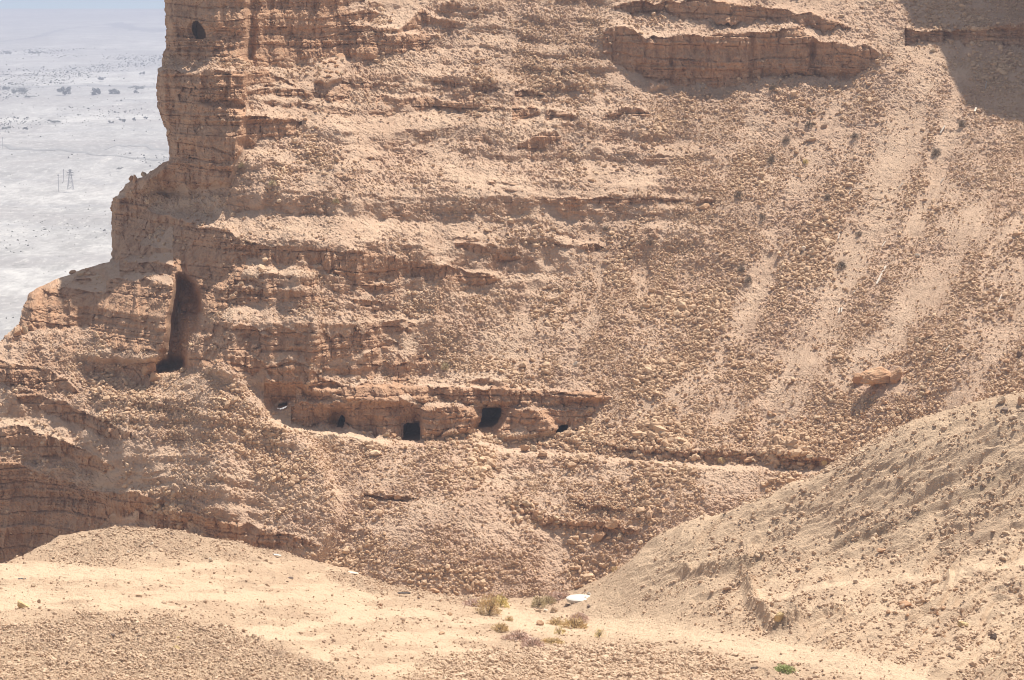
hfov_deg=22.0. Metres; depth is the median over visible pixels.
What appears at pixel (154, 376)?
boulder
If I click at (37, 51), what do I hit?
tree
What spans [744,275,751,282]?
shrub
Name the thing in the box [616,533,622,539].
boulder
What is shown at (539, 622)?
boulder
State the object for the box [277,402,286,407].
cave
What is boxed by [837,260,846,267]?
shrub
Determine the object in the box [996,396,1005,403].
boulder
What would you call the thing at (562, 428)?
cave
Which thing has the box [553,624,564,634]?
shrub
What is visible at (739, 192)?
shrub
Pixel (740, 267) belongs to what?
shrub
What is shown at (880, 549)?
boulder
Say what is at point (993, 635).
boulder
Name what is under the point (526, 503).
boulder
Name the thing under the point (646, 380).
scree
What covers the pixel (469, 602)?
shrub
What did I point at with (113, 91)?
tree
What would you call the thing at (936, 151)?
shrub
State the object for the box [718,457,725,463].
boulder
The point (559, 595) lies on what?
shrub
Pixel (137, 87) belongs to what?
tree
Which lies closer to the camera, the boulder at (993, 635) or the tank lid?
the boulder at (993, 635)
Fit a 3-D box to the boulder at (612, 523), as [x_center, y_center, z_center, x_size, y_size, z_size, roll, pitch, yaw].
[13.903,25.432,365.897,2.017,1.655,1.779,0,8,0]
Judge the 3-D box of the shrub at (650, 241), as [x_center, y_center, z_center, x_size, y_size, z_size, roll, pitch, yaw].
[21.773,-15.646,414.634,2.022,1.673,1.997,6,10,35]
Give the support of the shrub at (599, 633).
on the ground
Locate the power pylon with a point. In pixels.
(70, 172)
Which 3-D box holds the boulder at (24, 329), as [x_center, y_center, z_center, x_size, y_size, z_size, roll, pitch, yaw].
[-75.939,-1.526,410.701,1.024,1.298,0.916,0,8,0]
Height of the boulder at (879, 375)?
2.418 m
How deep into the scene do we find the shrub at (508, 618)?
329.49 m
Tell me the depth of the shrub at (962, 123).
419.32 m
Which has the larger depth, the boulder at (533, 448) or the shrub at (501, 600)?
the boulder at (533, 448)
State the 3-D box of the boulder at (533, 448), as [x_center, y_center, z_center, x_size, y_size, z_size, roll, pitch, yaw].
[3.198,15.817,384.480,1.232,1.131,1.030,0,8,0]
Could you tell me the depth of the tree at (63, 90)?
4195.55 m
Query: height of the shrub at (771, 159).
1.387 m
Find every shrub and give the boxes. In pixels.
[440,362,448,369]
[462,598,486,606]
[472,592,502,615]
[490,622,508,632]
[492,592,509,607]
[500,628,530,641]
[505,616,513,620]
[520,635,545,647]
[530,596,548,607]
[540,637,564,643]
[541,594,555,604]
[545,590,569,599]
[547,617,563,624]
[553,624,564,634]
[558,614,588,628]
[569,611,589,620]
[594,628,604,637]
[645,236,655,245]
[734,190,743,197]
[737,264,746,271]
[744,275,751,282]
[767,156,775,161]
[769,82,777,89]
[774,664,794,674]
[782,136,790,141]
[804,119,812,126]
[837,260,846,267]
[851,131,860,138]
[931,147,941,154]
[957,120,965,126]
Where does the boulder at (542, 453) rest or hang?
on the hillside
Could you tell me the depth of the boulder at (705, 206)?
419.12 m
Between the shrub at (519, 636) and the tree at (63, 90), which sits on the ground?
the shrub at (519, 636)
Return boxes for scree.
[0,0,1023,598]
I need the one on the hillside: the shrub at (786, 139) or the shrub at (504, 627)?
the shrub at (786, 139)
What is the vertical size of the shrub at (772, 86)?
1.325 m
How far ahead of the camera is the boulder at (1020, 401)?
333.77 m
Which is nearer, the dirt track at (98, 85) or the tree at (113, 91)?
the tree at (113, 91)
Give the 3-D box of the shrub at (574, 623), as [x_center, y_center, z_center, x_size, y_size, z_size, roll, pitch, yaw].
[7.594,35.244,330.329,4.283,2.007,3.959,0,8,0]
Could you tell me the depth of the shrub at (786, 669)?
274.72 m
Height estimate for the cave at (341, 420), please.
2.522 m
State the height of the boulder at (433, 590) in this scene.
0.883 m
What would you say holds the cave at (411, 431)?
on the hillside
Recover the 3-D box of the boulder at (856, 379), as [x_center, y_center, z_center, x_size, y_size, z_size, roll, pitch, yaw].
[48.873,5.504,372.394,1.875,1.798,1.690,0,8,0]
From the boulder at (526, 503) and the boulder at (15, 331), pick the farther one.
the boulder at (15, 331)
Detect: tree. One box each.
[11,88,28,93]
[27,50,41,53]
[56,86,70,94]
[91,88,100,94]
[108,89,119,93]
[128,85,144,89]
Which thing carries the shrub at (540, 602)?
on the ground
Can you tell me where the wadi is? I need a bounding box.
[0,22,166,41]
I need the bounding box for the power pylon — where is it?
[67,169,73,189]
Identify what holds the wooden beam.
on the hillside
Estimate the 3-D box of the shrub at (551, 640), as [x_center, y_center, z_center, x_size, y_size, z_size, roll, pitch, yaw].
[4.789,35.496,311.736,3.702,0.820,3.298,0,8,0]
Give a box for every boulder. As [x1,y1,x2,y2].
[11,328,20,336]
[17,599,29,607]
[22,326,27,333]
[77,271,84,275]
[141,362,155,374]
[149,371,160,382]
[428,588,439,592]
[520,445,529,451]
[521,500,530,506]
[530,444,537,450]
[536,620,543,624]
[537,450,546,456]
[591,532,605,541]
[605,517,618,528]
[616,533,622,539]
[698,203,709,210]
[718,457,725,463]
[744,456,753,462]
[774,611,783,621]
[852,373,861,384]
[859,366,890,384]
[876,548,885,551]
[890,367,902,383]
[898,600,910,606]
[924,329,932,336]
[926,350,934,357]
[957,621,968,626]
[988,633,996,638]
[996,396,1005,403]
[1000,407,1007,411]
[1017,396,1023,405]
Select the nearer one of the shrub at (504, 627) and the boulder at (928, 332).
the shrub at (504, 627)
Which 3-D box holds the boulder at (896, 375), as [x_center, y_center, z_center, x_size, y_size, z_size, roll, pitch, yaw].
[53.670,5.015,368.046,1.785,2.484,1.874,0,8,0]
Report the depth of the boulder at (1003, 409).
333.22 m
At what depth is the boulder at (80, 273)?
420.62 m
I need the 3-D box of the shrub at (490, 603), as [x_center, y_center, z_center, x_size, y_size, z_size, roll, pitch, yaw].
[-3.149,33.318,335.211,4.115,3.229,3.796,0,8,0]
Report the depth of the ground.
317.58 m
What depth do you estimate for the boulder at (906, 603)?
302.83 m
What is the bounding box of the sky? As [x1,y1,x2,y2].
[0,0,164,8]
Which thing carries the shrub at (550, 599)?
on the ground
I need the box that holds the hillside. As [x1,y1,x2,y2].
[0,0,1023,598]
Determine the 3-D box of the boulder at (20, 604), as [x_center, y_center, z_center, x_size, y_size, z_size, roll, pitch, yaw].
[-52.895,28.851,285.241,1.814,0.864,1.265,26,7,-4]
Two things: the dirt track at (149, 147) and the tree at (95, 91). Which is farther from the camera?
the tree at (95, 91)
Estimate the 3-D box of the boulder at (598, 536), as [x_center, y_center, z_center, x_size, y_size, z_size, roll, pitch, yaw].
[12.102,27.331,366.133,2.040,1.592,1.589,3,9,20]
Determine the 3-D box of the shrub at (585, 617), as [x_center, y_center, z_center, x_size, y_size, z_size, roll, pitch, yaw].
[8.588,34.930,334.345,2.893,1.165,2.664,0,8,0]
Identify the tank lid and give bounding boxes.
[566,594,589,602]
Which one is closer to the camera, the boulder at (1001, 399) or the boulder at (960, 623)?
the boulder at (960, 623)
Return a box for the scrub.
[0,48,164,335]
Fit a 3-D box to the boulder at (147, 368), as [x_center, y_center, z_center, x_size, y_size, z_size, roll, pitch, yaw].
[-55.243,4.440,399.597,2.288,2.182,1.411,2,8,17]
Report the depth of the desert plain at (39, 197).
2706.61 m
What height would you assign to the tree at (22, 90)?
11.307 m
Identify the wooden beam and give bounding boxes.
[876,266,886,283]
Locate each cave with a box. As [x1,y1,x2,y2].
[192,21,205,38]
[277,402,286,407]
[337,415,344,427]
[403,421,419,440]
[478,407,500,427]
[555,425,567,433]
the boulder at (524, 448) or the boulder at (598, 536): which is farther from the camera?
the boulder at (524, 448)
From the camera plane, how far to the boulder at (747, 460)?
368.71 m
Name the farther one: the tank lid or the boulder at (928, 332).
the boulder at (928, 332)
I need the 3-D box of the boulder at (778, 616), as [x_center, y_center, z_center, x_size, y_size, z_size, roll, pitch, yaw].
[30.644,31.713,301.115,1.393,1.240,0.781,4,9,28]
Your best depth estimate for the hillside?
407.63 m
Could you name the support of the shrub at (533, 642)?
on the ground
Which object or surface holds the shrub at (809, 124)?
on the hillside
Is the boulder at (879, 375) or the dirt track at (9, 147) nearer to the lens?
the boulder at (879, 375)
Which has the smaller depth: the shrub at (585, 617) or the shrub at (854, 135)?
the shrub at (585, 617)
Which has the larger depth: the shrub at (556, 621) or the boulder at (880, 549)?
the shrub at (556, 621)
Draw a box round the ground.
[0,392,1023,679]
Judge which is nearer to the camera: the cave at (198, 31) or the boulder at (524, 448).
the boulder at (524, 448)
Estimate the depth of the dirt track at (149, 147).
2973.71 m
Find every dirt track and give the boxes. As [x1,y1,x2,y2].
[0,84,155,87]
[0,144,168,159]
[104,144,168,150]
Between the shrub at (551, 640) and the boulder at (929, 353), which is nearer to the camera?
the shrub at (551, 640)
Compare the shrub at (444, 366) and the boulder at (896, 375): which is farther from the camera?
the shrub at (444, 366)
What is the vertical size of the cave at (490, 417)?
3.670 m

